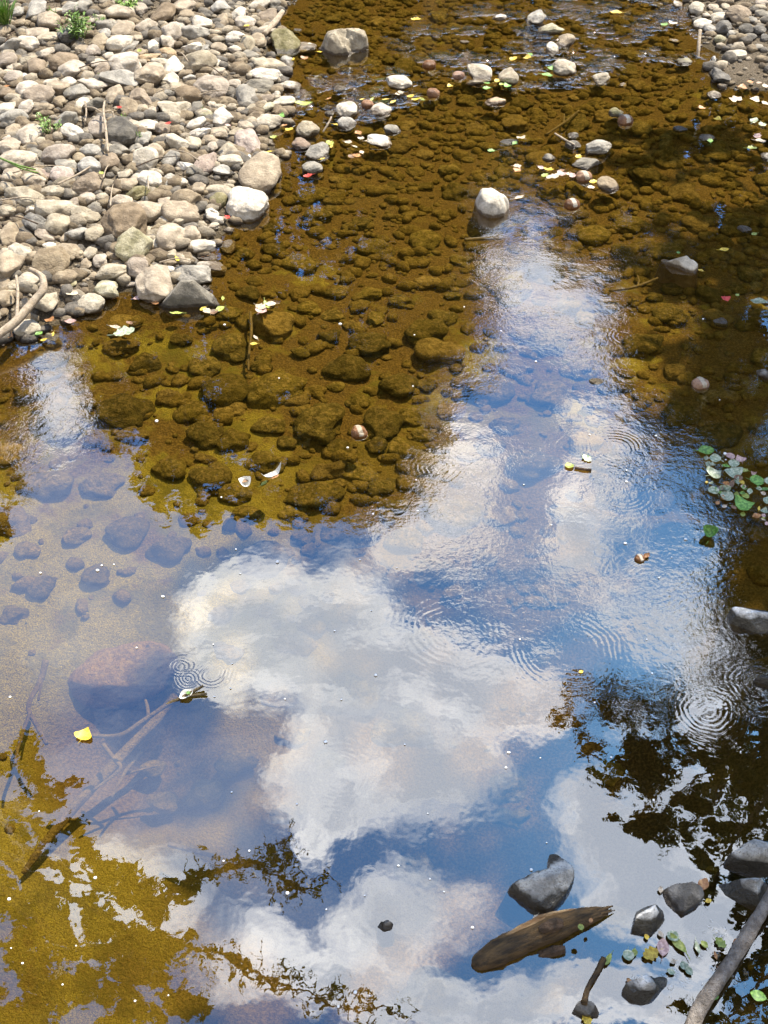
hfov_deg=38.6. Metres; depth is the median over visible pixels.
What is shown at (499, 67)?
submerged stone
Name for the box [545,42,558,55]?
stream stone
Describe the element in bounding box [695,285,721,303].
submerged stone
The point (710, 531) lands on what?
leaf
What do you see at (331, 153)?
submerged stone
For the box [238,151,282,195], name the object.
boulder
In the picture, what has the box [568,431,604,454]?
submerged stone
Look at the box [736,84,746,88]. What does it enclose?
leaf
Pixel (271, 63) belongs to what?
cobble
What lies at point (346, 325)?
submerged stone
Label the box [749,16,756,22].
cobble
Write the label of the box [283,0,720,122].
water
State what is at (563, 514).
submerged stone
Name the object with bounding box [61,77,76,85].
cobble
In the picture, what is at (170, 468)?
submerged stone
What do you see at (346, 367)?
submerged stone
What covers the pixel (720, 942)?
leaf
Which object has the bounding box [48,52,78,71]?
cobble
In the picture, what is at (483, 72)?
stream stone
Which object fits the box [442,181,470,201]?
submerged stone
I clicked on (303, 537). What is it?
submerged stone
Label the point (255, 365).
submerged stone
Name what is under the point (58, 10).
cobble
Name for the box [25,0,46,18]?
cobble
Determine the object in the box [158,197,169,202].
cobble
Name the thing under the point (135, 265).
boulder
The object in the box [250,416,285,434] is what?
submerged stone
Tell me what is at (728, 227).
submerged stone
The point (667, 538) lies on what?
submerged stone
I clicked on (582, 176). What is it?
nut
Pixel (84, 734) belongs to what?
leaf
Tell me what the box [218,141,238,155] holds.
cobble
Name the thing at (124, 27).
cobble
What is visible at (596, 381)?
stream stone
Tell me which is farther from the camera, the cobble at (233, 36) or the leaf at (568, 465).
the cobble at (233, 36)
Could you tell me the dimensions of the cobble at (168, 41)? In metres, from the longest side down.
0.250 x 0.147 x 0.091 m
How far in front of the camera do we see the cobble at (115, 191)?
7.13 m
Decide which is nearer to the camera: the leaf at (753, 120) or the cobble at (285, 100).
the leaf at (753, 120)
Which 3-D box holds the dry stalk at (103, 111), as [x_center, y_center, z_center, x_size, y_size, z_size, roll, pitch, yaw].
[-1.915,-2.678,7.592,0.178,0.111,0.687,-17,46,-17]
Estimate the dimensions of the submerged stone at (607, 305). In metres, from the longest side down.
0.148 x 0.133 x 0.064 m
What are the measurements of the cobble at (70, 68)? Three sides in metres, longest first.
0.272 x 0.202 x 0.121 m
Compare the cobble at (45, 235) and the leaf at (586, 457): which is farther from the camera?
the cobble at (45, 235)
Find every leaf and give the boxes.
[44,316,55,321]
[61,319,75,322]
[66,290,81,295]
[74,727,91,743]
[107,326,133,335]
[179,688,192,698]
[203,308,210,314]
[210,308,220,313]
[216,305,226,310]
[238,476,250,486]
[255,303,265,308]
[255,308,266,313]
[262,462,280,477]
[265,301,276,305]
[295,101,312,104]
[550,173,558,177]
[557,170,566,175]
[565,462,573,467]
[581,452,590,461]
[582,1016,591,1023]
[605,950,613,964]
[610,10,625,12]
[623,946,633,960]
[632,946,637,955]
[643,946,658,960]
[657,938,668,961]
[667,931,680,940]
[667,968,677,974]
[670,933,689,958]
[680,959,688,969]
[684,963,692,974]
[695,445,713,453]
[695,937,699,952]
[698,878,708,889]
[701,941,708,948]
[703,525,718,543]
[705,467,721,477]
[708,486,718,493]
[710,454,720,461]
[713,934,725,947]
[720,490,733,500]
[721,295,730,300]
[725,464,742,478]
[726,453,734,458]
[728,459,739,466]
[729,495,754,509]
[734,475,742,480]
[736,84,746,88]
[736,455,746,463]
[745,475,763,484]
[749,96,759,101]
[750,117,757,123]
[750,298,767,303]
[750,990,767,1000]
[760,507,767,512]
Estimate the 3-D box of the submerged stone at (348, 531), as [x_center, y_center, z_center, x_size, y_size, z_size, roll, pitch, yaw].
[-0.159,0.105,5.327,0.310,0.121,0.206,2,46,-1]
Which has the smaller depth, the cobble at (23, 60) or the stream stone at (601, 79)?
the cobble at (23, 60)
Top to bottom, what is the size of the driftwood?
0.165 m
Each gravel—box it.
[0,0,767,340]
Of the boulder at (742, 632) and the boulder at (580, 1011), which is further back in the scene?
the boulder at (742, 632)
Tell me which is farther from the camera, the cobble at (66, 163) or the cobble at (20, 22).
the cobble at (20, 22)
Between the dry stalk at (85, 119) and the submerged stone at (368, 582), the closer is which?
the submerged stone at (368, 582)
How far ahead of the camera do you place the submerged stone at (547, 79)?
8.94 m
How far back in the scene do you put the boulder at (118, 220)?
6.81 m
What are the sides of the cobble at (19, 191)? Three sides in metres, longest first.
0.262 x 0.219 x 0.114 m
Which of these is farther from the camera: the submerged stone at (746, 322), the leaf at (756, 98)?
the leaf at (756, 98)
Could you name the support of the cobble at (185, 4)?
on the stream bed
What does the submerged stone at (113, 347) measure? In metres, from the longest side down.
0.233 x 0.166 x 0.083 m
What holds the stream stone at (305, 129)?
in the water
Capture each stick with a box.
[262,9,284,35]
[581,956,606,1005]
[696,29,701,58]
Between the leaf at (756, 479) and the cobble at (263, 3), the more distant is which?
the cobble at (263, 3)
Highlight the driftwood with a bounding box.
[0,267,47,338]
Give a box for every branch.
[14,659,48,764]
[21,693,177,874]
[91,685,206,738]
[94,742,122,790]
[111,751,142,797]
[126,765,157,774]
[168,842,213,857]
[247,311,252,370]
[464,237,501,241]
[545,110,579,135]
[609,275,658,291]
[684,888,767,1023]
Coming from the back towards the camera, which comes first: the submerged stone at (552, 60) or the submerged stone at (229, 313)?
the submerged stone at (552, 60)
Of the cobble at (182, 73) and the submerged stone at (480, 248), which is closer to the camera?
the submerged stone at (480, 248)
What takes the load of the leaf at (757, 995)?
on the water
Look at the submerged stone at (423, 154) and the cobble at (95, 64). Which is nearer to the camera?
the submerged stone at (423, 154)
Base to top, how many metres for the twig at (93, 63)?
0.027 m
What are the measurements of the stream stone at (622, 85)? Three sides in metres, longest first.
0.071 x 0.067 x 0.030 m
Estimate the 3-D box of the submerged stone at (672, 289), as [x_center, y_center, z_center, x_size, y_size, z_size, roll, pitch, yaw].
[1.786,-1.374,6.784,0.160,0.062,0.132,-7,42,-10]
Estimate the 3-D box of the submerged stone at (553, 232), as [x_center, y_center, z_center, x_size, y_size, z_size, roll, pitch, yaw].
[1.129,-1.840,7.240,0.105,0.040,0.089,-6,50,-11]
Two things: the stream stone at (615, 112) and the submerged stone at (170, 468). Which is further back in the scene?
the stream stone at (615, 112)
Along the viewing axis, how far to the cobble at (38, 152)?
7.42 m
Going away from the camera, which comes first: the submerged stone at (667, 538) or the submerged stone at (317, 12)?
the submerged stone at (667, 538)
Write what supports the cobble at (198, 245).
on the stream bed
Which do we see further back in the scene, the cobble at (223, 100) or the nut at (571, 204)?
the cobble at (223, 100)
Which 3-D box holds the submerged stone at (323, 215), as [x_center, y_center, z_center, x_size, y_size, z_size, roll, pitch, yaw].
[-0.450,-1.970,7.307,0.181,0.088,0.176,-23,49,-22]
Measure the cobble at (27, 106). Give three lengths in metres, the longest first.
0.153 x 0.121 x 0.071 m
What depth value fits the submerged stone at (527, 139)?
8.14 m
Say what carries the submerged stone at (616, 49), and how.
on the stream bed
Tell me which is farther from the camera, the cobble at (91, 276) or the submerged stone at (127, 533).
the cobble at (91, 276)
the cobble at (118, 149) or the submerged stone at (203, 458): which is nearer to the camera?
the submerged stone at (203, 458)
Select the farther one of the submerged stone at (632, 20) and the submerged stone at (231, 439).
the submerged stone at (632, 20)
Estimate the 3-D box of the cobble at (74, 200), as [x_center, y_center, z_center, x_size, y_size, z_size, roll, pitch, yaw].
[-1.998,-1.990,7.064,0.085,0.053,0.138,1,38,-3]
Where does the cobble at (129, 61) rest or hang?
on the stream bed
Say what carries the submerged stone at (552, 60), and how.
on the stream bed
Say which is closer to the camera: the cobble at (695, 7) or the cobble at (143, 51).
the cobble at (143, 51)
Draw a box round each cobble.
[0,25,10,37]
[0,37,21,50]
[0,52,17,68]
[0,87,12,98]
[0,102,15,114]
[0,108,28,125]
[0,137,20,153]
[0,167,21,181]
[0,204,15,215]
[0,222,18,245]
[0,250,24,277]
[0,277,10,287]
[0,290,15,306]
[0,307,8,316]
[3,70,22,82]
[4,186,44,206]
[5,123,20,133]
[6,63,13,69]
[7,280,15,289]
[8,244,31,256]
[12,6,23,16]
[14,19,25,25]
[15,80,37,94]
[16,123,43,145]
[17,35,39,50]
[18,99,33,113]
[18,272,39,292]
[19,56,35,64]
[19,298,27,307]
[21,172,46,186]
[22,84,54,103]
[24,27,48,37]
[24,205,34,213]
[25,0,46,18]
[27,57,46,72]
[27,251,35,257]
[29,147,42,161]
[32,103,54,112]
[35,199,72,216]
[35,228,56,241]
[35,292,58,311]
[37,10,60,30]
[37,32,60,42]
[40,168,50,179]
[40,333,65,349]
[41,47,54,56]
[41,144,75,164]
[41,186,63,196]
[42,242,55,247]
[43,79,57,83]
[45,213,69,234]
[46,80,69,95]
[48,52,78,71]
[50,166,73,180]
[51,7,61,14]
[52,269,77,284]
[53,95,65,104]
[54,111,77,127]
[54,159,76,167]
[58,59,87,78]
[58,243,80,259]
[60,123,83,136]
[60,234,67,242]
[61,1,77,14]
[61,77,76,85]
[62,88,69,98]
[64,227,87,239]
[67,83,89,99]
[69,197,79,205]
[71,205,100,222]
[72,152,85,162]
[74,44,87,54]
[75,97,89,106]
[75,250,83,258]
[77,0,92,12]
[77,77,107,89]
[77,156,103,174]
[79,144,100,156]
[79,192,95,203]
[80,257,91,268]
[83,97,106,110]
[83,247,97,258]
[84,226,103,240]
[85,44,100,55]
[87,202,100,207]
[88,115,106,138]
[88,272,96,279]
[89,14,98,24]
[90,58,106,67]
[91,32,107,45]
[92,139,108,144]
[93,253,106,267]
[94,62,110,74]
[95,19,116,30]
[95,193,108,200]
[98,28,110,37]
[98,69,139,86]
[99,152,119,170]
[102,52,113,60]
[105,4,135,17]
[105,84,123,102]
[105,187,121,195]
[106,35,133,50]
[106,250,113,258]
[107,194,132,208]
[108,51,141,71]
[109,144,130,155]
[111,20,136,34]
[117,170,130,178]
[119,97,137,111]
[119,178,137,190]
[120,41,138,52]
[122,85,135,93]
[125,185,149,200]
[125,281,134,286]
[129,119,138,127]
[129,143,142,150]
[131,173,138,185]
[132,2,147,13]
[133,32,142,40]
[133,48,145,54]
[134,131,151,146]
[135,18,157,31]
[136,201,160,222]
[137,119,157,129]
[138,53,160,61]
[148,39,159,49]
[148,106,158,111]
[148,143,164,159]
[150,2,175,21]
[150,58,167,62]
[152,121,170,134]
[153,238,157,248]
[156,223,184,249]
[157,47,176,55]
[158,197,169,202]
[160,35,176,47]
[161,21,184,39]
[161,150,179,165]
[161,200,199,223]
[162,72,178,83]
[162,260,177,265]
[164,55,183,72]
[164,89,171,94]
[164,173,173,184]
[165,133,189,149]
[167,249,175,259]
[169,82,185,90]
[170,189,201,204]
[171,218,184,225]
[174,0,196,10]
[175,85,202,104]
[177,10,193,17]
[177,69,195,77]
[177,161,192,170]
[180,178,187,185]
[181,25,209,38]
[181,42,201,52]
[181,50,217,70]
[183,74,195,79]
[183,225,200,239]
[185,136,201,148]
[186,116,205,128]
[186,164,194,175]
[189,128,210,137]
[190,239,215,252]
[191,101,202,107]
[192,15,212,27]
[192,182,205,193]
[197,110,212,117]
[197,253,216,260]
[201,44,208,50]
[202,135,215,144]
[205,184,231,193]
[205,208,218,221]
[207,101,215,108]
[207,141,217,151]
[208,222,218,229]
[209,127,227,138]
[209,192,226,206]
[210,0,230,12]
[210,42,226,51]
[213,107,233,126]
[213,164,229,174]
[214,67,224,74]
[214,104,225,108]
[215,216,223,223]
[217,13,228,24]
[217,154,243,166]
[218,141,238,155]
[219,96,229,103]
[221,239,235,253]
[225,31,244,42]
[227,45,241,52]
[228,79,240,87]
[229,127,241,135]
[231,7,245,19]
[232,60,244,64]
[234,16,255,28]
[236,84,255,103]
[237,121,253,128]
[240,35,254,50]
[243,49,258,59]
[247,78,273,92]
[249,0,270,7]
[251,32,266,47]
[252,57,286,68]
[257,8,277,19]
[257,114,282,128]
[258,25,275,33]
[261,94,274,101]
[263,102,273,111]
[269,0,280,7]
[271,107,279,114]
[273,96,295,105]
[280,55,294,67]
[280,81,302,92]
[297,42,316,54]
[298,89,311,99]
[652,2,662,8]
[673,0,682,9]
[688,1,704,15]
[693,18,711,30]
[702,12,709,17]
[703,23,715,31]
[708,4,718,10]
[710,12,726,22]
[714,35,725,42]
[715,20,731,34]
[720,3,729,9]
[727,30,735,36]
[738,23,753,33]
[747,33,756,39]
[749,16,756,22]
[753,25,765,34]
[754,0,767,4]
[755,9,767,17]
[761,34,767,41]
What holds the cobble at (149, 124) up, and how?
on the stream bed
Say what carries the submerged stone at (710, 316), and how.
on the stream bed
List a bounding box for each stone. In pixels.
[0,442,28,467]
[0,506,31,537]
[0,605,29,624]
[14,541,40,558]
[16,469,73,500]
[26,575,56,599]
[29,351,69,370]
[30,384,50,397]
[37,403,94,441]
[61,527,91,546]
[64,370,84,381]
[79,473,124,498]
[81,564,109,588]
[95,393,155,429]
[101,337,140,356]
[104,516,149,549]
[107,314,130,328]
[114,426,149,443]
[129,352,161,372]
[139,760,165,777]
[145,537,191,564]
[146,791,177,813]
[151,458,186,479]
[155,389,178,405]
[170,333,192,346]
[172,399,208,422]
[183,779,225,809]
[186,421,223,449]
[188,355,220,377]
[188,462,231,492]
[194,453,216,463]
[201,373,248,407]
[211,333,247,362]
[213,402,245,415]
[213,641,244,660]
[213,749,257,779]
[215,306,241,321]
[216,428,250,451]
[218,482,251,505]
[231,505,263,520]
[234,247,252,258]
[235,286,259,301]
[238,540,288,577]
[243,450,286,474]
[246,372,307,408]
[250,359,272,372]
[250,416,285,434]
[252,309,294,338]
[260,678,301,707]
[261,241,285,257]
[263,223,278,233]
[270,802,304,824]
[273,633,317,656]
[274,728,310,746]
[277,435,296,449]
[278,505,301,522]
[282,253,318,274]
[283,21,293,26]
[283,481,344,508]
[284,394,309,405]
[290,347,310,358]
[290,527,315,545]
[291,137,311,152]
[292,28,301,32]
[293,402,344,445]
[295,120,319,138]
[296,187,325,206]
[297,301,321,314]
[302,86,316,93]
[302,161,322,175]
[302,207,332,222]
[305,142,328,162]
[310,460,347,481]
[314,10,322,15]
[315,54,328,62]
[316,143,334,156]
[316,329,340,345]
[320,515,382,548]
[321,309,345,321]
[321,671,383,716]
[322,354,370,381]
[324,14,340,22]
[324,287,346,299]
[325,110,334,116]
[326,382,344,391]
[327,438,352,451]
[329,175,339,183]
[332,83,347,92]
[334,85,345,91]
[335,101,357,118]
[337,117,355,130]
[337,602,368,628]
[340,66,353,72]
[341,320,354,330]
[343,465,379,481]
[344,393,371,409]
[348,127,373,140]
[348,332,390,356]
[352,217,370,227]
[354,89,377,102]
[356,238,395,256]
[356,286,382,299]
[357,571,388,594]
[360,57,379,67]
[363,406,403,440]
[365,437,387,453]
[367,134,391,148]
[367,311,384,325]
[367,478,396,497]
[370,16,385,26]
[370,102,391,118]
[370,703,434,745]
[378,372,417,398]
[381,56,395,64]
[383,124,400,135]
[383,499,409,514]
[383,527,423,552]
[386,75,411,90]
[387,138,412,154]
[387,158,398,166]
[387,181,400,190]
[388,294,415,308]
[388,437,415,458]
[393,56,415,71]
[395,853,437,888]
[395,966,475,1022]
[399,407,425,426]
[400,0,411,3]
[400,120,415,130]
[402,628,433,652]
[403,318,448,346]
[405,462,433,477]
[409,229,440,250]
[411,429,436,442]
[413,51,428,61]
[413,95,437,110]
[413,276,440,289]
[413,337,465,364]
[413,556,459,587]
[415,380,435,393]
[416,149,433,159]
[418,182,433,189]
[422,60,435,70]
[423,496,481,535]
[426,71,433,76]
[427,309,458,325]
[429,10,446,23]
[431,50,449,63]
[431,79,439,83]
[437,403,466,420]
[438,164,460,175]
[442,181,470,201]
[443,292,461,299]
[444,22,463,30]
[449,254,473,267]
[456,95,476,106]
[460,40,468,43]
[465,80,483,85]
[465,122,486,135]
[465,374,514,406]
[467,63,491,81]
[473,244,487,253]
[476,436,505,456]
[478,10,494,20]
[482,506,516,526]
[484,97,505,106]
[485,46,500,54]
[486,29,497,33]
[487,175,497,180]
[489,417,520,434]
[489,772,526,803]
[491,14,506,20]
[494,278,531,307]
[494,808,530,828]
[495,56,516,71]
[497,67,518,86]
[498,22,505,29]
[499,139,518,146]
[499,357,533,377]
[501,114,528,132]
[505,449,564,479]
[509,96,533,108]
[514,134,532,143]
[515,13,526,20]
[515,983,566,1020]
[523,34,533,39]
[525,150,553,170]
[525,255,564,284]
[525,534,558,557]
[526,9,545,26]
[529,327,568,353]
[529,381,572,411]
[531,0,544,5]
[537,23,564,36]
[537,655,550,664]
[540,75,553,82]
[542,35,557,40]
[542,153,555,162]
[544,56,560,65]
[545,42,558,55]
[545,506,582,523]
[548,228,561,236]
[552,59,576,76]
[555,33,574,51]
[557,299,581,314]
[559,360,598,380]
[562,13,578,24]
[563,113,589,131]
[563,207,589,219]
[563,245,578,253]
[564,140,580,149]
[565,180,583,194]
[567,132,578,139]
[568,94,578,100]
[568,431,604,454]
[572,157,598,170]
[574,312,594,326]
[576,225,609,245]
[578,34,597,43]
[580,611,612,635]
[585,139,611,156]
[586,760,623,786]
[587,81,605,89]
[587,101,595,106]
[587,574,612,585]
[588,905,637,946]
[589,378,604,385]
[592,72,609,85]
[592,452,634,476]
[594,109,612,122]
[594,662,611,684]
[595,22,604,26]
[595,299,618,311]
[596,176,618,193]
[596,489,631,514]
[597,376,634,393]
[599,516,645,546]
[600,53,611,59]
[600,62,612,71]
[606,31,617,37]
[608,107,622,117]
[611,243,635,258]
[612,48,622,56]
[614,215,643,233]
[615,63,637,74]
[617,114,632,125]
[618,83,626,87]
[620,28,629,33]
[621,333,663,357]
[621,434,651,456]
[623,96,643,106]
[624,121,652,135]
[625,51,642,61]
[627,78,645,91]
[627,168,660,185]
[628,18,636,22]
[635,485,675,511]
[640,3,648,7]
[645,242,683,260]
[645,292,663,301]
[650,522,702,554]
[652,303,688,323]
[652,606,714,644]
[654,256,697,288]
[658,568,711,600]
[659,145,677,156]
[660,282,683,295]
[661,13,671,21]
[661,37,675,46]
[661,98,678,108]
[661,402,700,428]
[663,364,685,379]
[665,54,678,61]
[665,114,675,122]
[668,39,679,43]
[668,181,700,200]
[673,126,687,132]
[676,58,691,66]
[680,215,709,233]
[687,470,743,510]
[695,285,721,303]
[695,422,742,448]
[699,134,716,141]
[703,308,733,328]
[705,390,741,407]
[706,91,721,99]
[706,148,730,161]
[709,67,730,82]
[711,103,736,116]
[713,317,727,327]
[719,218,750,237]
[721,181,736,190]
[727,284,746,294]
[734,314,767,332]
[737,225,751,232]
[737,265,763,282]
[738,656,767,665]
[748,114,762,120]
[748,424,767,435]
[748,507,767,525]
[749,348,767,368]
[753,171,767,186]
[754,129,767,143]
[754,451,767,468]
[756,369,767,380]
[758,216,767,227]
[760,152,767,160]
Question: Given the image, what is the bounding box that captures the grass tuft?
[0,0,16,24]
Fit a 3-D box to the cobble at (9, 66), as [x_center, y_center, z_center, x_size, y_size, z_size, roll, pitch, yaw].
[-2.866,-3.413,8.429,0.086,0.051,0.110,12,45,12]
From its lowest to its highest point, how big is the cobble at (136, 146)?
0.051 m
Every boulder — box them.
[0,150,38,170]
[13,319,40,336]
[22,212,45,230]
[31,245,69,274]
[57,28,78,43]
[67,641,177,708]
[72,172,103,194]
[77,293,104,314]
[93,280,118,299]
[95,263,127,280]
[101,202,146,237]
[106,116,137,146]
[114,226,153,261]
[126,257,148,277]
[129,88,151,104]
[132,146,158,170]
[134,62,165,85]
[135,264,172,302]
[138,170,161,187]
[157,101,191,115]
[159,280,221,313]
[174,265,212,283]
[193,75,228,97]
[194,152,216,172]
[197,261,226,275]
[226,186,269,225]
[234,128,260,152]
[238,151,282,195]
[250,67,281,81]
[270,28,300,57]
[317,28,369,63]
[376,920,394,947]
[472,188,509,232]
[495,854,573,928]
[567,1000,598,1023]
[610,975,666,1023]
[621,904,664,962]
[655,882,703,936]
[702,878,767,930]
[708,839,767,891]
[714,607,767,659]
[725,5,751,22]
[729,50,746,58]
[743,675,767,705]
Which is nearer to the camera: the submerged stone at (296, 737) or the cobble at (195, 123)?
the submerged stone at (296, 737)
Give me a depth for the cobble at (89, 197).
7.08 m
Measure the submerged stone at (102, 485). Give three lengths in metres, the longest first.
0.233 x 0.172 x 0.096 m
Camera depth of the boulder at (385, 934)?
3.74 m
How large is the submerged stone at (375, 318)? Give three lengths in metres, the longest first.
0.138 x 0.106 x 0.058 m
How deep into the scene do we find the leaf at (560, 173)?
7.59 m
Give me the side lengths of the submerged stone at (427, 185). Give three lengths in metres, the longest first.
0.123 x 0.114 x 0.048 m
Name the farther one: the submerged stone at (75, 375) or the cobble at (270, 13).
the cobble at (270, 13)
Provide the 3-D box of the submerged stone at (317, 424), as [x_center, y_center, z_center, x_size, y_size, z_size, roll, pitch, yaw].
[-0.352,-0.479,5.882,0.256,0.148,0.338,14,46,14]
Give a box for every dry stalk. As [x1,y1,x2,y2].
[83,101,113,152]
[84,101,86,122]
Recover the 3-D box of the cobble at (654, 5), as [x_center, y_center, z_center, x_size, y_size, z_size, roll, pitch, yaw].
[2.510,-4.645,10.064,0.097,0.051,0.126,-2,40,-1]
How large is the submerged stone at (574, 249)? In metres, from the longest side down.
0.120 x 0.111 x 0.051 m
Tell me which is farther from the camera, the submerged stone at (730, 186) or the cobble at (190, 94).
the cobble at (190, 94)
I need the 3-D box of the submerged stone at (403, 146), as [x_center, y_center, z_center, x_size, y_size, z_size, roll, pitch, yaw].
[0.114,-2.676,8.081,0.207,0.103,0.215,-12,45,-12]
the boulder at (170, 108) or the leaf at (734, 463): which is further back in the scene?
the boulder at (170, 108)
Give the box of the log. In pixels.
[472,905,614,970]
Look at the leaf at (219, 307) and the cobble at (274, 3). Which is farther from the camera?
the cobble at (274, 3)
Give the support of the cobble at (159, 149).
on the stream bed
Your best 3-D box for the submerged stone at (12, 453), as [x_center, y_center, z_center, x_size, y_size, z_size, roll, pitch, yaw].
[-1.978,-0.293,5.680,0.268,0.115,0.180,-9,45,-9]
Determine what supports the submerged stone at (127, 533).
on the stream bed
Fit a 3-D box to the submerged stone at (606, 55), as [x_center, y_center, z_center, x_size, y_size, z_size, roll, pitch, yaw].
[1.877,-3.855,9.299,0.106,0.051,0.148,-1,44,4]
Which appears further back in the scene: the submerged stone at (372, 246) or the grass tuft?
the grass tuft
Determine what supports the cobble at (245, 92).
on the stream bed
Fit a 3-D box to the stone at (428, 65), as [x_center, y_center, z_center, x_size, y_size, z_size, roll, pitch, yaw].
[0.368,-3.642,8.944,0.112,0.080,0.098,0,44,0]
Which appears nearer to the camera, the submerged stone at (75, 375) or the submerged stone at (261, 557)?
the submerged stone at (261, 557)
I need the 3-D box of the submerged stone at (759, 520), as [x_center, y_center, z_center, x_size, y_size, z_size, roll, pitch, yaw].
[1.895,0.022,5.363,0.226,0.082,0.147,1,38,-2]
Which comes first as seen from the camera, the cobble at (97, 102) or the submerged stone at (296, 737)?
the submerged stone at (296, 737)
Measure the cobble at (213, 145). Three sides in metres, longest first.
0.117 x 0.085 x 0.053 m
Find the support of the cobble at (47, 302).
on the stream bed
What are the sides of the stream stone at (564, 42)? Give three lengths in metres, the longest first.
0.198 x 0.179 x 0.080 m
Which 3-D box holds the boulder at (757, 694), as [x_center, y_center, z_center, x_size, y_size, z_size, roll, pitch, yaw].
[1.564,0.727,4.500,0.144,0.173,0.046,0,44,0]
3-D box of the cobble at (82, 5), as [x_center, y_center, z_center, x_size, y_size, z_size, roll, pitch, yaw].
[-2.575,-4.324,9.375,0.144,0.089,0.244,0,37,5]
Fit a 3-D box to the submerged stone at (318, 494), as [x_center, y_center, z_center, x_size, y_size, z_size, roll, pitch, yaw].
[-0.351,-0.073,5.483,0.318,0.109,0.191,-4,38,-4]
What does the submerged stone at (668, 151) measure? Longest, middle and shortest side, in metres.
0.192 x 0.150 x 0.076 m
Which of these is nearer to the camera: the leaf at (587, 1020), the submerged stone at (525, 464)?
the leaf at (587, 1020)
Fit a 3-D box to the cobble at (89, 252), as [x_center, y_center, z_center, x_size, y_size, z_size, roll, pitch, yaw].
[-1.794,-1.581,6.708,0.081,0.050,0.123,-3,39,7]
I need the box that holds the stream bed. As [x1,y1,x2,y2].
[0,0,767,1023]
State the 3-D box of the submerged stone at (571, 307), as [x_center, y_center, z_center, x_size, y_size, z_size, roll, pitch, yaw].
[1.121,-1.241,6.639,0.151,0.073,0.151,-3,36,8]
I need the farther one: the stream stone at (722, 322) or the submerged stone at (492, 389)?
the stream stone at (722, 322)
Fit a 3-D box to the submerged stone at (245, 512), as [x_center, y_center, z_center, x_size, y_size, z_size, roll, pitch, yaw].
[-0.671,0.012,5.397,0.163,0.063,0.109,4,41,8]
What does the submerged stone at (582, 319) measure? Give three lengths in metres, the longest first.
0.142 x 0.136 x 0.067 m
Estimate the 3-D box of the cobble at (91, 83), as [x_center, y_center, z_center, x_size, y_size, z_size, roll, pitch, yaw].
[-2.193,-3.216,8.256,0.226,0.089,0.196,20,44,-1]
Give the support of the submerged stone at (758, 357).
on the stream bed
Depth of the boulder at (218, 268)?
6.73 m
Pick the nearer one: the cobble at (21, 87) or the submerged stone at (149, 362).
the submerged stone at (149, 362)
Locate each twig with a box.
[0,197,46,200]
[0,216,37,224]
[12,165,62,172]
[56,166,90,184]
[79,61,108,67]
[136,156,177,166]
[159,258,192,262]
[173,150,198,160]
[199,90,229,94]
[322,116,331,132]
[554,133,574,144]
[574,467,591,470]
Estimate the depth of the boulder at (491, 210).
7.19 m
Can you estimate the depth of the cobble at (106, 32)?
8.93 m
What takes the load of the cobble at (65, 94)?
on the stream bed
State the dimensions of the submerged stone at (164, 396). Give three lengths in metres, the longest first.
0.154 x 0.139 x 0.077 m
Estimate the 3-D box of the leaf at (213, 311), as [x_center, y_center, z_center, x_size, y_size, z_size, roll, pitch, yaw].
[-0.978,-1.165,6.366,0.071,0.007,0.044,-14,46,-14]
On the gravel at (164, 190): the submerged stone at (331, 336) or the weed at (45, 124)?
the weed at (45, 124)
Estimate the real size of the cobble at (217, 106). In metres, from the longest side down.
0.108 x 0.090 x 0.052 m
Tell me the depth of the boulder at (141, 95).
8.07 m
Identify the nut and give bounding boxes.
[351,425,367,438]
[361,100,373,109]
[427,88,439,98]
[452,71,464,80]
[564,198,579,210]
[575,170,591,182]
[634,554,644,562]
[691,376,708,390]
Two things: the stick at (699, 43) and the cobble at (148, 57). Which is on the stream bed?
the cobble at (148, 57)
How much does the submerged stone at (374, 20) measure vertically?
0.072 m
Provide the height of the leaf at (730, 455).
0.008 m
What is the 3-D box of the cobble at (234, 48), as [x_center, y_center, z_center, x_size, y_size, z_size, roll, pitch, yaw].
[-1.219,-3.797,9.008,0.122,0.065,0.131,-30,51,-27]
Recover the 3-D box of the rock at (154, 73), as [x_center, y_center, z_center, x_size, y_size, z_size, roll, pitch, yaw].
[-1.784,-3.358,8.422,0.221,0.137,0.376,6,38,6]
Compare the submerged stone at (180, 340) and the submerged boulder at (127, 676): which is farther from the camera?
the submerged stone at (180, 340)
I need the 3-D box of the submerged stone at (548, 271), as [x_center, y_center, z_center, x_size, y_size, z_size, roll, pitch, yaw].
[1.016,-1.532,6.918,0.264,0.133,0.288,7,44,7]
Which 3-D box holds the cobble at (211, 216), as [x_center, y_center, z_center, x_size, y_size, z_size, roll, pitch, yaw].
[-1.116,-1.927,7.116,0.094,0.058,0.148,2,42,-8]
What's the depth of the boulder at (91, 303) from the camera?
6.37 m
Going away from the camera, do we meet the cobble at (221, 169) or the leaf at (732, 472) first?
the leaf at (732, 472)
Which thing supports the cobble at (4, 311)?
on the stream bed
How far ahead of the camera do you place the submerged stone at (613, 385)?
6.07 m
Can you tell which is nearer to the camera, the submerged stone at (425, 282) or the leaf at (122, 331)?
the leaf at (122, 331)
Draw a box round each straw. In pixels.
[0,157,35,169]
[10,163,37,172]
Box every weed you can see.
[35,112,61,133]
[56,4,92,39]
[113,0,141,7]
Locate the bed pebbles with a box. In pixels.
[0,0,767,991]
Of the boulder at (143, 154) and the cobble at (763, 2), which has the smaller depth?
the boulder at (143, 154)
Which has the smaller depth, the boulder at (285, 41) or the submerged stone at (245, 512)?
the submerged stone at (245, 512)
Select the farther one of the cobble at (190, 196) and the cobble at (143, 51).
the cobble at (143, 51)
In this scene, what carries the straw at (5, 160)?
on the straw at (23, 168)
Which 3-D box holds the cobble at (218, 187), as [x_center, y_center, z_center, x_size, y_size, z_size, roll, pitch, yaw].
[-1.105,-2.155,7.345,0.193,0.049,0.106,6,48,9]

